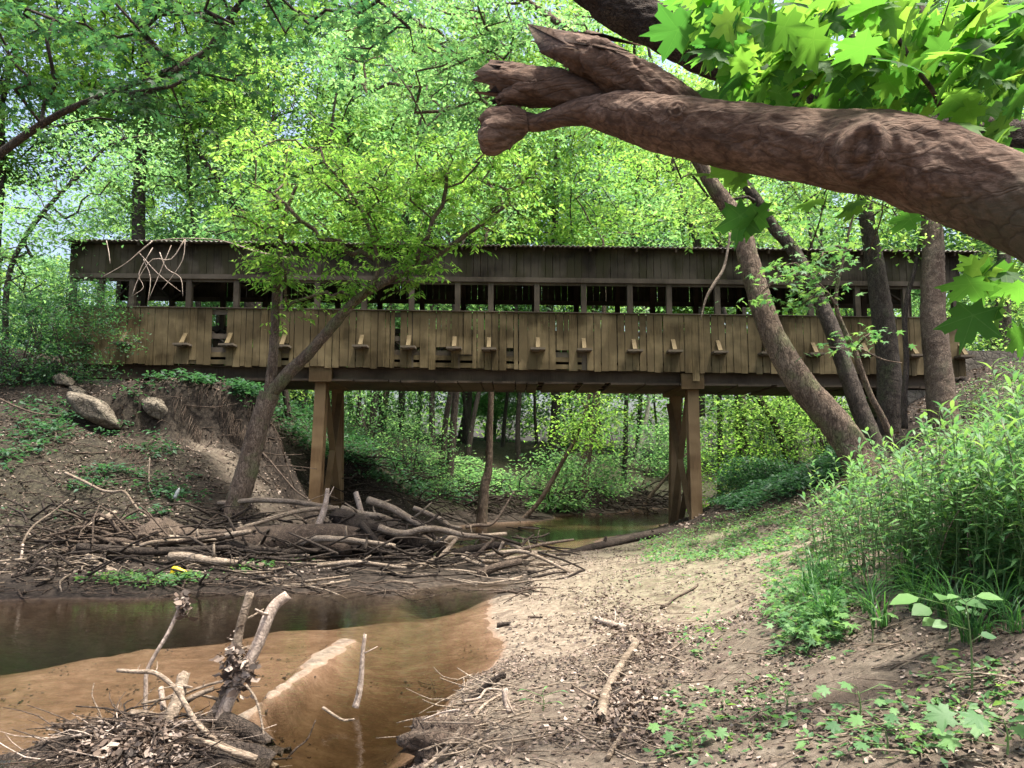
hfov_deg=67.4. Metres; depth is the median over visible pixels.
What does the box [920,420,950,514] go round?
thicket plant
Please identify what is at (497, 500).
ground cover
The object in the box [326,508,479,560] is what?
debris
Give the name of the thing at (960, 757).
sand twigs
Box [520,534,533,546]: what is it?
driftwood log
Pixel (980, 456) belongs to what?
thicket plant
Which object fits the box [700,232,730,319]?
dead branch
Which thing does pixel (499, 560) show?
driftwood log
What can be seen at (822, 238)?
slim tree
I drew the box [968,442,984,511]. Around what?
thicket plant
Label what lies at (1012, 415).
thicket plant
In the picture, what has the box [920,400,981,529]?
thicket plant
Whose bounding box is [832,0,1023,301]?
woodland tree
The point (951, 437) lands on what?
thicket plant
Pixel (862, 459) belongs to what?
thicket plant
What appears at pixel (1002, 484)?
thicket plant
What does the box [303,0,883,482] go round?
leaning tree
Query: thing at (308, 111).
slim tree
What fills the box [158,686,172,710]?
driftwood stick
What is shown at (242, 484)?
leaning tree
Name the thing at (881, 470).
thicket plant
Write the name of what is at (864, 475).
thicket plant
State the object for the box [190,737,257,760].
driftwood stick
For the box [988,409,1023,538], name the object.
thicket plant
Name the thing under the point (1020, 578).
thicket plant
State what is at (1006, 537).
dead stems
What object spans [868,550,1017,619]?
sedge clump
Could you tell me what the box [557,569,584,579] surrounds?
driftwood stick
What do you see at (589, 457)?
woodland tree
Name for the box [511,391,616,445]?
understorey shrub
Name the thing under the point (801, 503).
ground cover
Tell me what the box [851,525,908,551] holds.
sedge clump
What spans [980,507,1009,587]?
thicket plant
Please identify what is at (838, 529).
thicket plant
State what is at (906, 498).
thicket plant
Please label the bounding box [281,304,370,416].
understorey shrub
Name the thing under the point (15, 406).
driftwood log
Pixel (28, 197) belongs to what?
sky
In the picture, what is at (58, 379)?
boulder
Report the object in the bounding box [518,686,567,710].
seedling
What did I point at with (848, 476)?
thicket plant
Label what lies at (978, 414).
thicket plant
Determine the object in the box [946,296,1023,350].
shrub
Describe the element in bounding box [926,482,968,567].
thicket plant
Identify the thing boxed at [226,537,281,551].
driftwood log
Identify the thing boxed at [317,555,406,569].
driftwood log
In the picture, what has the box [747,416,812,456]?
understorey shrub
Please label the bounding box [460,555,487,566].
driftwood log
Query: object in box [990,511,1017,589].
thicket plant
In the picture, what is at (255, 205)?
woodland tree
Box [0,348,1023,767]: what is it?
ground
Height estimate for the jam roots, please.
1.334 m
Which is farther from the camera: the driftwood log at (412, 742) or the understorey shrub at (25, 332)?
the understorey shrub at (25, 332)
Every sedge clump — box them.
[752,562,865,603]
[765,592,832,626]
[766,571,881,626]
[778,549,875,596]
[781,534,841,582]
[787,549,835,583]
[789,535,858,591]
[790,564,881,619]
[814,558,930,613]
[838,577,915,628]
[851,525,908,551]
[854,533,948,588]
[856,558,953,611]
[865,547,923,588]
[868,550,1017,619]
[874,576,953,617]
[877,523,965,574]
[888,557,1021,626]
[888,566,981,617]
[890,564,952,595]
[911,534,1018,593]
[913,507,977,538]
[923,585,1013,644]
[931,549,1023,622]
[945,573,1023,639]
[954,502,1018,566]
[968,582,1023,632]
[969,538,1018,593]
[995,558,1023,596]
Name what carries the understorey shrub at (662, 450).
on the ground at (88, 640)
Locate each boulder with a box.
[52,372,74,386]
[66,391,120,428]
[68,386,85,393]
[141,397,167,419]
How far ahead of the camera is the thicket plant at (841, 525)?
7.44 m
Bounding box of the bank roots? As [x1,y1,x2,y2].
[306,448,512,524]
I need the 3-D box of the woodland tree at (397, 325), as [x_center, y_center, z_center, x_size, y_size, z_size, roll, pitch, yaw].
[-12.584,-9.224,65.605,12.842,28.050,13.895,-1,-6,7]
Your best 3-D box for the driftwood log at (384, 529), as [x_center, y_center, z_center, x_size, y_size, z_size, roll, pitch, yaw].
[-0.828,2.755,13.490,3.163,0.559,0.357,-1,-6,9]
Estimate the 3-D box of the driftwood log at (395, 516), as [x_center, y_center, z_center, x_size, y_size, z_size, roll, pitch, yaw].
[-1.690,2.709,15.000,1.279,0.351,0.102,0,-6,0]
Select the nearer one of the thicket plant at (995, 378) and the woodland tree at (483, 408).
the thicket plant at (995, 378)
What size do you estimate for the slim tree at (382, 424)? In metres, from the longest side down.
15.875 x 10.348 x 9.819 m
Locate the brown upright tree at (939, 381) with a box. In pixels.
[892,5,1023,436]
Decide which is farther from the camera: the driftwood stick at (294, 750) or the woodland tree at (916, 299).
the woodland tree at (916, 299)
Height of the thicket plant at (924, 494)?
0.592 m
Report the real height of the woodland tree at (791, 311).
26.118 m
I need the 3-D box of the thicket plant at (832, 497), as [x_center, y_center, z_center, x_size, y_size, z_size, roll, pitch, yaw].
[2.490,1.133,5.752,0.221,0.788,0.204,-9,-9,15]
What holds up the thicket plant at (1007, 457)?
on the ground at (88, 640)
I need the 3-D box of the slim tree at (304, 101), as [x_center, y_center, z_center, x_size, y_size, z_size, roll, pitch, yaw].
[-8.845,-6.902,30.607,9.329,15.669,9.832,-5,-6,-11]
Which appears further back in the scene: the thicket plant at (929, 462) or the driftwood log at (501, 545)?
the driftwood log at (501, 545)
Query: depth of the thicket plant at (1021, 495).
4.14 m
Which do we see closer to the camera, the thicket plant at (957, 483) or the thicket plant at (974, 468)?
the thicket plant at (957, 483)
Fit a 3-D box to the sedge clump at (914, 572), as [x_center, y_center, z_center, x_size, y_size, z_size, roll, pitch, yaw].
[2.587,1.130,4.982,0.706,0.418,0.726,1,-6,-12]
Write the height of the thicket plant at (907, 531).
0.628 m
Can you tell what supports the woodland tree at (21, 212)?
on the ground at (88, 640)
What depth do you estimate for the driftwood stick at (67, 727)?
4.85 m
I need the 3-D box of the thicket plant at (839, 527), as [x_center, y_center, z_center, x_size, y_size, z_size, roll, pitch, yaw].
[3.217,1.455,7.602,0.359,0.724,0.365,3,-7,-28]
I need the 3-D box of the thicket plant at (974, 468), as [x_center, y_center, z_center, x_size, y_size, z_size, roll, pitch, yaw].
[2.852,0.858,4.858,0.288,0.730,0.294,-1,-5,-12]
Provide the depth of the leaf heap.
4.94 m
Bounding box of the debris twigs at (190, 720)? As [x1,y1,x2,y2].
[0,704,291,767]
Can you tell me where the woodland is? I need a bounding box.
[1,232,1023,441]
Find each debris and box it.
[0,542,567,598]
[0,589,261,767]
[178,511,583,583]
[326,508,479,560]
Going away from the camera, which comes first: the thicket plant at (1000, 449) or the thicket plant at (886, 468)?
the thicket plant at (1000, 449)
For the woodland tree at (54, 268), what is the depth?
63.66 m
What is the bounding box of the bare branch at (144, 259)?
[101,238,294,304]
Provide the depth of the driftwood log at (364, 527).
13.65 m
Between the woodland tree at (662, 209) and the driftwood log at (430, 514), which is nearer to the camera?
the driftwood log at (430, 514)
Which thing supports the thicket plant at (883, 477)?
on the ground at (88, 640)
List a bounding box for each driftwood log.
[0,398,60,415]
[19,499,68,549]
[61,535,103,553]
[64,472,148,520]
[74,553,124,559]
[75,541,232,555]
[83,510,116,530]
[84,553,129,573]
[93,526,224,546]
[139,526,218,546]
[148,458,154,496]
[167,544,264,567]
[169,529,252,544]
[213,505,338,542]
[217,498,332,506]
[218,539,321,555]
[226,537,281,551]
[237,541,309,557]
[262,453,307,499]
[298,526,395,547]
[300,539,430,559]
[315,487,333,523]
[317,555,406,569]
[319,533,355,554]
[340,503,398,522]
[345,542,420,567]
[353,491,363,510]
[358,521,386,555]
[366,496,431,525]
[372,519,414,526]
[377,524,555,556]
[393,514,457,530]
[396,715,487,762]
[411,537,457,569]
[412,506,461,529]
[418,533,447,543]
[444,525,506,542]
[453,542,504,556]
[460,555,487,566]
[464,551,552,565]
[465,492,514,528]
[469,539,494,562]
[470,558,522,576]
[481,554,527,562]
[484,541,504,558]
[485,540,572,573]
[489,549,567,552]
[491,531,573,559]
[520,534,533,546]
[563,528,675,552]
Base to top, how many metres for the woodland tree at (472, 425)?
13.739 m
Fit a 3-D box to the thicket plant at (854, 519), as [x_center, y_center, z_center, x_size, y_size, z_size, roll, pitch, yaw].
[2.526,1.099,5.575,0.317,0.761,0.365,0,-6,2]
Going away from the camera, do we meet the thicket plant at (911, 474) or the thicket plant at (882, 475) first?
the thicket plant at (911, 474)
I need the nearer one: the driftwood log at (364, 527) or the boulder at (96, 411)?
the driftwood log at (364, 527)
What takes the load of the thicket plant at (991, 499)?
on the ground at (88, 640)
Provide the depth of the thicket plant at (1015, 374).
5.25 m
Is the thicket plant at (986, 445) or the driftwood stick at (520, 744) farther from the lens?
the thicket plant at (986, 445)
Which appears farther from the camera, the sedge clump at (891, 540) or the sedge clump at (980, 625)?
the sedge clump at (891, 540)
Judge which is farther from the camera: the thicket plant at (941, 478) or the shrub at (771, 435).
the shrub at (771, 435)
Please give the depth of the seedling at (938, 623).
3.46 m
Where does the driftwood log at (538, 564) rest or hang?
on the ground at (88, 640)
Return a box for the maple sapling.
[717,209,916,440]
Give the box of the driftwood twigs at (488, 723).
[376,666,587,766]
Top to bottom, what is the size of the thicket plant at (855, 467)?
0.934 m
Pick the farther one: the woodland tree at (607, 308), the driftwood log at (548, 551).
the woodland tree at (607, 308)
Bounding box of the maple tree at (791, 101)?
[472,0,1023,362]
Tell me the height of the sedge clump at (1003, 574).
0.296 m
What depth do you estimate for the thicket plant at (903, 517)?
5.39 m
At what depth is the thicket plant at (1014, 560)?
4.09 m
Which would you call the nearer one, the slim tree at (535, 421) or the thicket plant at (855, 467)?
the thicket plant at (855, 467)
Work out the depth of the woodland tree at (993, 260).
64.57 m
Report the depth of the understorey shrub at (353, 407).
50.21 m
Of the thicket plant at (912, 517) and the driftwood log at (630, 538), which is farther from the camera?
the driftwood log at (630, 538)
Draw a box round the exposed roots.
[110,381,296,467]
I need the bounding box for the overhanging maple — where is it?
[0,0,465,159]
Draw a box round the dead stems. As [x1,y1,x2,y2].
[807,392,1023,597]
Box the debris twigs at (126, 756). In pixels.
[14,696,291,767]
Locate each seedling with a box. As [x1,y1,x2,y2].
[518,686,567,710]
[647,723,729,755]
[757,691,822,708]
[815,681,900,714]
[823,713,946,753]
[836,613,897,641]
[883,705,963,741]
[890,593,996,642]
[921,698,1023,754]
[932,592,1002,694]
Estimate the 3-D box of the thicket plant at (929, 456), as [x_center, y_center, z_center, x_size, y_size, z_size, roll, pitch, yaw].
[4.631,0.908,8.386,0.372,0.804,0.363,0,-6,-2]
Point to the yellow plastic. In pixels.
(175, 567)
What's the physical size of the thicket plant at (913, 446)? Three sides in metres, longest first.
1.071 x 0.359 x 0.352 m
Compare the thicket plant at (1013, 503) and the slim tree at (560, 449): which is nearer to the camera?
the thicket plant at (1013, 503)
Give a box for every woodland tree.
[0,0,133,305]
[0,0,323,305]
[0,98,208,375]
[0,252,96,352]
[1,118,36,281]
[58,25,274,323]
[59,132,201,305]
[62,27,325,390]
[130,86,318,347]
[137,150,332,346]
[183,0,473,403]
[210,166,327,238]
[224,178,361,421]
[229,179,325,319]
[284,0,463,426]
[306,101,413,421]
[316,142,419,423]
[343,132,490,475]
[350,0,569,442]
[376,109,523,487]
[413,87,566,523]
[425,0,668,467]
[432,154,552,459]
[435,240,513,436]
[436,293,543,440]
[441,237,555,437]
[521,28,692,449]
[521,391,655,518]
[522,132,685,425]
[537,137,684,502]
[542,199,625,435]
[566,47,723,416]
[580,53,771,461]
[581,156,701,463]
[594,63,771,414]
[630,423,723,507]
[644,165,852,468]
[671,164,817,483]
[695,88,900,467]
[732,178,861,450]
[779,308,842,445]
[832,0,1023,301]
[835,0,1023,350]
[837,199,919,328]
[876,208,974,347]
[948,231,1023,350]
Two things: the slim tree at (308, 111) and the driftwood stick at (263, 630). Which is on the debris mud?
the driftwood stick at (263, 630)
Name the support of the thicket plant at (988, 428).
on the ground at (88, 640)
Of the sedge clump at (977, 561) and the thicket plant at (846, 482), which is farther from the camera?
the thicket plant at (846, 482)
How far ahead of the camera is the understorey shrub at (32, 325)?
31.14 m
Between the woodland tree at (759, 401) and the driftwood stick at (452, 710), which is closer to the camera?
the driftwood stick at (452, 710)
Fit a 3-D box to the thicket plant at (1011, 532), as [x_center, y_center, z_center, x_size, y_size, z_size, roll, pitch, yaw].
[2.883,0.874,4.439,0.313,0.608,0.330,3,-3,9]
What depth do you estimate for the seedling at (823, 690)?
3.56 m
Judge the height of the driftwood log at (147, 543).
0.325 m
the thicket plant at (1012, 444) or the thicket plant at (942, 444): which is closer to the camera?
the thicket plant at (1012, 444)
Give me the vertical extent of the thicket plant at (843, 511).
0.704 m
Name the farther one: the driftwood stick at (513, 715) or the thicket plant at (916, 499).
the thicket plant at (916, 499)
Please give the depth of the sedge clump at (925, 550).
5.13 m
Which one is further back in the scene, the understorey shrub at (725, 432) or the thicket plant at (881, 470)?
the understorey shrub at (725, 432)
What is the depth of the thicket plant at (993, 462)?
4.64 m
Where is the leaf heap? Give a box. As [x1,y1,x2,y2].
[544,570,703,757]
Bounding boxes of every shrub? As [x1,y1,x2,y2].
[0,218,139,352]
[0,271,150,386]
[0,289,67,356]
[0,289,103,386]
[0,314,62,352]
[212,302,357,405]
[281,295,369,418]
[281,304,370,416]
[299,390,449,451]
[310,390,368,423]
[346,348,445,430]
[362,406,476,483]
[366,391,467,441]
[409,457,490,500]
[475,390,546,441]
[492,441,607,514]
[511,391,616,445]
[548,393,682,451]
[548,452,650,501]
[574,416,726,477]
[639,424,704,476]
[685,425,795,511]
[700,393,793,466]
[705,397,826,486]
[705,453,799,492]
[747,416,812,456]
[752,437,796,469]
[761,396,853,465]
[912,261,1023,350]
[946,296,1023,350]
[966,342,990,350]
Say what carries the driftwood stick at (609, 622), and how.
on the ground at (88, 640)
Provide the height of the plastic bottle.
0.235 m
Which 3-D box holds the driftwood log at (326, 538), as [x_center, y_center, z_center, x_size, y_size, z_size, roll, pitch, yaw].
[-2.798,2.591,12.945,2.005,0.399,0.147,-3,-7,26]
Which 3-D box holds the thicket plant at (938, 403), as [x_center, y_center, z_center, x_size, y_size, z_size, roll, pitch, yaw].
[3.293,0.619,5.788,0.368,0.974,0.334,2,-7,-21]
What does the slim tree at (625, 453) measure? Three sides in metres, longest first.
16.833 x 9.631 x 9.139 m
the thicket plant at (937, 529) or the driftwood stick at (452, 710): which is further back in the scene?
the thicket plant at (937, 529)
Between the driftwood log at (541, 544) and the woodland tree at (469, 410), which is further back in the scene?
the woodland tree at (469, 410)
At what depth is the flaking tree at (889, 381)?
16.50 m
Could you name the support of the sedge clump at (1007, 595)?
on the ground at (88, 640)
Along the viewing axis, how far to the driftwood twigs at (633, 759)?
4.42 m
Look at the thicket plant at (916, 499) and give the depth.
5.15 m
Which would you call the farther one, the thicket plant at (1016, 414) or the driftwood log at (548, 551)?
the driftwood log at (548, 551)
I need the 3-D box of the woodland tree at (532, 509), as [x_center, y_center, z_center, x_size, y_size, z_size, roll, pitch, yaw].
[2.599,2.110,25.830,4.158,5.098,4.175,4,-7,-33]
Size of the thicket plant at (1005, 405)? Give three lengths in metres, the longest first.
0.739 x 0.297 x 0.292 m
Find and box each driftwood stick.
[32,718,79,743]
[91,683,101,716]
[116,661,278,767]
[130,686,213,717]
[141,679,223,704]
[143,596,183,709]
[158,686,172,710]
[161,671,192,722]
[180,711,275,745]
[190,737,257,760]
[202,591,263,728]
[213,591,291,729]
[245,684,263,733]
[285,720,315,760]
[322,706,354,721]
[352,634,377,708]
[421,727,462,767]
[423,708,459,719]
[437,730,481,762]
[458,672,505,706]
[463,688,501,701]
[473,693,501,717]
[493,710,529,725]
[497,622,509,627]
[501,741,524,761]
[502,688,513,714]
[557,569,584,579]
[571,635,638,721]
[592,609,629,630]
[604,718,634,761]
[659,584,698,608]
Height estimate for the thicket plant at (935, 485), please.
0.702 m
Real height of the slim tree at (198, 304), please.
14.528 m
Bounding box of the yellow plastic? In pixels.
[170,566,185,575]
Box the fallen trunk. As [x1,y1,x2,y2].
[0,502,386,562]
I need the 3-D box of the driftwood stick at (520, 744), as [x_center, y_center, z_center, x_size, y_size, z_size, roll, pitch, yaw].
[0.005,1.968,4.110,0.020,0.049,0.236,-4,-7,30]
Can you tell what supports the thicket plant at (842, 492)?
on the ground at (88, 640)
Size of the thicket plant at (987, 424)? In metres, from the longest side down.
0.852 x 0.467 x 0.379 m
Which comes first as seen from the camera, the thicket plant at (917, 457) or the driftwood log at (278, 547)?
the thicket plant at (917, 457)
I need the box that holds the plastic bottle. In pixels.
[173,487,179,498]
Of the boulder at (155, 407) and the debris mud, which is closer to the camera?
the debris mud
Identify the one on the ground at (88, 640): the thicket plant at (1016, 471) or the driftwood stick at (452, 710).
the thicket plant at (1016, 471)
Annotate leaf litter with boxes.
[0,348,424,583]
[410,493,1023,767]
[491,446,1020,662]
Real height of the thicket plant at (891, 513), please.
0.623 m
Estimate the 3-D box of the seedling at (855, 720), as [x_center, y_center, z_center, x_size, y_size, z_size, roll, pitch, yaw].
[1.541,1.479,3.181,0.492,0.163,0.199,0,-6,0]
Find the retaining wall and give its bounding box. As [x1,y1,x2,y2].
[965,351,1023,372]
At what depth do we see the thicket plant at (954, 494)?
4.77 m
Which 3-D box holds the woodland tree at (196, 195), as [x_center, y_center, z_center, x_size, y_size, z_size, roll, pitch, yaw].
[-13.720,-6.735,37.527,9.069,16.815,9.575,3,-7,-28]
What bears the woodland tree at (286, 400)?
on the ground at (88, 640)
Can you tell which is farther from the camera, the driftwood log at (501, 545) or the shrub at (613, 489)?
the shrub at (613, 489)
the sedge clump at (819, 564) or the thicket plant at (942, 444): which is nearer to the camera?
the thicket plant at (942, 444)
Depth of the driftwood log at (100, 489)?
14.12 m
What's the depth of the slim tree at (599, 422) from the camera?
40.76 m
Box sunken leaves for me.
[0,642,496,767]
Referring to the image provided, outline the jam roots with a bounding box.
[0,492,304,594]
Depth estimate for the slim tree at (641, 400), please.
45.85 m
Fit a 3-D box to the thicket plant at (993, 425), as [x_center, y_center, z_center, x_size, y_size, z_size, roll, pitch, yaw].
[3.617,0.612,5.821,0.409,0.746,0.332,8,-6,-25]
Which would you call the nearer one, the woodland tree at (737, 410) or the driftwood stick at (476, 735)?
the driftwood stick at (476, 735)
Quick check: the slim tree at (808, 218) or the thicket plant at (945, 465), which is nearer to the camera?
the thicket plant at (945, 465)
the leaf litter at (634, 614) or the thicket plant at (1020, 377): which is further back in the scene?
the leaf litter at (634, 614)
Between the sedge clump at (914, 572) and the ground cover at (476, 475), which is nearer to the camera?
the sedge clump at (914, 572)
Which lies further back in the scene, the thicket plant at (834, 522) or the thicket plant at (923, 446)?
the thicket plant at (834, 522)
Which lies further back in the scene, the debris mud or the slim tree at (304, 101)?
the slim tree at (304, 101)
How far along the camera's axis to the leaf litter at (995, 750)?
4.30 m
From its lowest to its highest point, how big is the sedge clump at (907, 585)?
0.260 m
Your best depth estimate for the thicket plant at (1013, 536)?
4.18 m
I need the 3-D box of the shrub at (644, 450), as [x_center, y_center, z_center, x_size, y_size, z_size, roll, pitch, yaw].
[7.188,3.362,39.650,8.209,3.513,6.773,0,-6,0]
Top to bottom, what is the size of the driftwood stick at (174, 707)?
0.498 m
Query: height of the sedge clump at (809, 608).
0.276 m
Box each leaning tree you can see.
[200,110,574,520]
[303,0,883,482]
[608,72,890,463]
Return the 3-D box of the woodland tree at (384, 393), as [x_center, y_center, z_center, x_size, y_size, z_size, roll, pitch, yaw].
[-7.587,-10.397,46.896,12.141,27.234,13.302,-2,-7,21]
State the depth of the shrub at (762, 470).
23.20 m
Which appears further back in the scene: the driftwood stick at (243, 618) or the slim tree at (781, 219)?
the slim tree at (781, 219)
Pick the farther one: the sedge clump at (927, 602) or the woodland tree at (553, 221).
the woodland tree at (553, 221)
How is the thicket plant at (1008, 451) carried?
on the ground at (88, 640)
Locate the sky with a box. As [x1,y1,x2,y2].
[0,0,1023,443]
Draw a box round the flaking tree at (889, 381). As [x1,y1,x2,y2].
[761,21,901,435]
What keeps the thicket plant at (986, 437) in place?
on the ground at (88, 640)
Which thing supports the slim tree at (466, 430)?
on the ground at (88, 640)
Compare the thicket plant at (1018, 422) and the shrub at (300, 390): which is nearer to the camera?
the thicket plant at (1018, 422)
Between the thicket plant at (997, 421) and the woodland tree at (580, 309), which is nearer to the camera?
the thicket plant at (997, 421)
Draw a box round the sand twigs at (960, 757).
[467,538,1023,767]
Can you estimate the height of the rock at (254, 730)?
0.264 m
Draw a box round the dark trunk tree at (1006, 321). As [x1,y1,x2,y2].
[945,109,1023,350]
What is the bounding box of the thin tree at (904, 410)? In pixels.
[838,193,948,428]
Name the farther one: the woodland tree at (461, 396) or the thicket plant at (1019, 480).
the woodland tree at (461, 396)
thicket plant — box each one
[798,492,824,559]
[805,472,819,557]
[805,507,825,546]
[806,484,845,581]
[811,456,835,533]
[811,497,831,560]
[815,471,829,533]
[815,493,831,542]
[815,499,846,558]
[816,483,844,564]
[817,486,862,560]
[819,480,840,544]
[821,505,831,549]
[822,498,850,558]
[823,484,860,584]
[826,448,853,528]
[826,489,840,558]
[827,469,860,563]
[829,498,846,561]
[831,491,866,567]
[832,489,847,558]
[837,483,885,584]
[839,456,863,545]
[840,460,869,514]
[840,462,868,529]
[840,489,861,565]
[842,493,869,584]
[845,447,867,534]
[845,459,874,561]
[846,437,889,568]
[846,455,856,531]
[847,470,861,532]
[847,475,882,565]
[850,466,871,546]
[851,487,881,569]
[852,461,867,519]
[853,463,897,587]
[854,470,896,542]
[856,457,889,578]
[856,476,915,568]
[857,445,879,522]
[859,456,871,523]
[859,466,877,522]
[860,475,879,530]
[862,427,918,567]
[865,475,894,567]
[870,445,886,519]
[870,448,890,526]
[871,437,895,521]
[873,442,887,506]
[873,487,901,590]
[876,444,896,503]
[877,481,897,534]
[878,450,899,534]
[879,474,896,541]
[880,426,925,563]
[881,429,921,574]
[882,438,937,585]
[888,456,908,534]
[889,484,912,578]
[890,444,919,497]
[890,486,921,564]
[890,493,922,569]
[893,473,909,561]
[893,481,924,562]
[894,459,930,534]
[897,430,921,515]
[897,457,918,515]
[897,457,944,541]
[899,418,940,523]
[899,445,920,539]
[901,467,921,560]
[901,500,938,575]
[901,501,945,585]
[902,467,924,548]
[904,449,934,528]
[905,469,924,562]
[905,476,934,562]
[906,487,937,552]
[907,449,940,531]
[907,497,937,565]
[908,462,925,557]
[909,454,935,539]
[910,490,937,565]
[912,476,949,593]
[913,433,938,511]
[914,449,942,599]
[915,441,951,537]
[915,471,955,568]
[915,514,953,592]
[916,413,953,568]
[917,432,945,491]
[918,468,968,587]
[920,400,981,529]
[920,418,957,568]
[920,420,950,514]
[922,404,979,588]
[922,412,945,544]
[922,459,955,569]
[922,508,962,583]
[924,452,942,531]
[926,394,978,523]
[926,401,963,499]
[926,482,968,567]
[929,425,956,501]
[930,454,981,577]
[931,497,954,588]
[932,482,980,574]
[935,452,980,573]
[938,421,975,583]
[941,434,979,534]
[941,439,955,508]
[944,409,981,543]
[944,443,990,552]
[945,433,991,541]
[945,446,980,540]
[945,461,981,574]
[946,456,993,553]
[946,457,985,592]
[947,429,980,521]
[948,428,998,572]
[948,464,974,583]
[953,433,984,530]
[954,443,991,584]
[956,456,1016,604]
[962,395,991,492]
[962,407,1022,489]
[962,462,993,541]
[964,429,983,508]
[964,436,1007,562]
[964,443,1000,557]
[964,450,1007,568]
[965,426,1014,568]
[965,433,1023,576]
[965,449,977,523]
[966,467,1018,548]
[966,498,1005,592]
[967,438,986,561]
[967,464,1000,544]
[967,471,1019,599]
[968,411,993,510]
[968,427,998,489]
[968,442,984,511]
[969,416,1001,474]
[972,454,1019,586]
[972,490,1023,607]
[973,478,1023,571]
[974,399,1016,485]
[975,417,999,498]
[975,424,986,518]
[975,446,1021,547]
[975,484,997,572]
[977,357,1016,467]
[977,423,998,472]
[979,388,1009,440]
[980,429,1023,577]
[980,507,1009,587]
[981,399,1004,471]
[982,499,1017,570]
[985,469,1015,596]
[985,470,1020,555]
[987,396,1017,475]
[987,454,1023,574]
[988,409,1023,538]
[989,396,1023,542]
[989,402,1023,536]
[989,430,1023,537]
[990,473,1023,604]
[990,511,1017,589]
[991,449,1023,602]
[991,487,1022,579]
[993,481,1023,568]
[994,365,1023,429]
[994,406,1015,474]
[994,421,1022,537]
[994,450,1023,549]
[997,384,1023,507]
[997,400,1008,458]
[997,425,1023,536]
[998,374,1023,495]
[998,409,1021,468]
[999,405,1022,448]
[999,463,1023,581]
[1001,488,1023,576]
[1003,405,1023,543]
[1004,397,1016,449]
[1005,368,1023,434]
[1005,491,1023,603]
[1008,456,1023,574]
[1010,439,1023,517]
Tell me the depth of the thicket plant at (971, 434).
5.87 m
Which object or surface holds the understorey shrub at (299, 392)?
on the ground at (88, 640)
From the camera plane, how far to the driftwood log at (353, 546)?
13.59 m
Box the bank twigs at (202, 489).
[0,382,375,567]
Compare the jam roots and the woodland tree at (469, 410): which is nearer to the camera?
the jam roots
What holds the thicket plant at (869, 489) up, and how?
on the ground at (88, 640)
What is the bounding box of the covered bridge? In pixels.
[61,239,980,523]
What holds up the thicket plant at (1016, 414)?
on the ground at (88, 640)
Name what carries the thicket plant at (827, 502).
on the ground at (88, 640)
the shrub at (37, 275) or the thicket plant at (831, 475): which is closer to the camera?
the thicket plant at (831, 475)
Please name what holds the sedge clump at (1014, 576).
on the ground at (88, 640)
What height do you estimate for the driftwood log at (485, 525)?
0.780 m
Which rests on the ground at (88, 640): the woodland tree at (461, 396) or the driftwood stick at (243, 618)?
the woodland tree at (461, 396)
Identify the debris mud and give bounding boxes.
[0,730,291,767]
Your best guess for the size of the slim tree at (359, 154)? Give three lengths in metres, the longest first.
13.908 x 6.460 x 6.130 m
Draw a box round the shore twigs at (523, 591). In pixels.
[0,568,557,603]
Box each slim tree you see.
[45,0,277,325]
[130,29,311,325]
[177,27,396,325]
[212,2,429,408]
[241,99,407,427]
[291,63,500,434]
[301,30,530,432]
[315,116,436,421]
[349,47,539,447]
[369,137,451,434]
[385,95,507,444]
[458,130,614,468]
[482,155,593,446]
[500,215,575,444]
[501,183,599,458]
[523,164,651,460]
[527,209,601,443]
[536,136,727,482]
[603,206,715,451]
[621,224,683,452]
[632,175,851,495]
[673,175,846,476]
[725,180,889,457]
[755,177,913,401]
[779,191,915,435]
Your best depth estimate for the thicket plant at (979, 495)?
4.77 m
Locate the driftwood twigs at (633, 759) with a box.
[522,603,741,763]
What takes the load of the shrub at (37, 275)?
on the ground at (88, 640)
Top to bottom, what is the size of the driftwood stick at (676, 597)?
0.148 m
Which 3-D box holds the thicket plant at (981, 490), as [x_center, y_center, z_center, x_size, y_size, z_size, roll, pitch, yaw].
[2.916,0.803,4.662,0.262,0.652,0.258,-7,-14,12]
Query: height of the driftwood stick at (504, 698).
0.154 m
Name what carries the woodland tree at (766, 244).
on the ground at (88, 640)
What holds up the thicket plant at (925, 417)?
on the ground at (88, 640)
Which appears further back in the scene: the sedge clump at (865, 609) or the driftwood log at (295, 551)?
the driftwood log at (295, 551)
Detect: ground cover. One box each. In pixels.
[0,370,213,518]
[73,558,318,588]
[141,368,478,505]
[415,452,539,500]
[436,470,682,521]
[524,487,586,509]
[606,524,1023,767]
[632,502,824,563]
[659,362,1023,538]
[702,441,844,512]
[752,526,866,652]
[933,357,1023,438]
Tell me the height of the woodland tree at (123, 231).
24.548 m
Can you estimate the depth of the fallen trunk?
13.07 m
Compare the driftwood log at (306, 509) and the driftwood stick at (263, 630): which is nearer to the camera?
the driftwood stick at (263, 630)
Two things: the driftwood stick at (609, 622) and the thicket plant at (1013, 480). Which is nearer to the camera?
the thicket plant at (1013, 480)
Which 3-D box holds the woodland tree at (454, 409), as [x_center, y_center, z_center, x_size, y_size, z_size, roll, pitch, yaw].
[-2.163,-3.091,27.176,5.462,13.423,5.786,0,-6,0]
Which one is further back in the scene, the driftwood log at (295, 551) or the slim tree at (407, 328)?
the slim tree at (407, 328)
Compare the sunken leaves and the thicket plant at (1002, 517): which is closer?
the thicket plant at (1002, 517)
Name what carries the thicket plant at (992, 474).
on the ground at (88, 640)

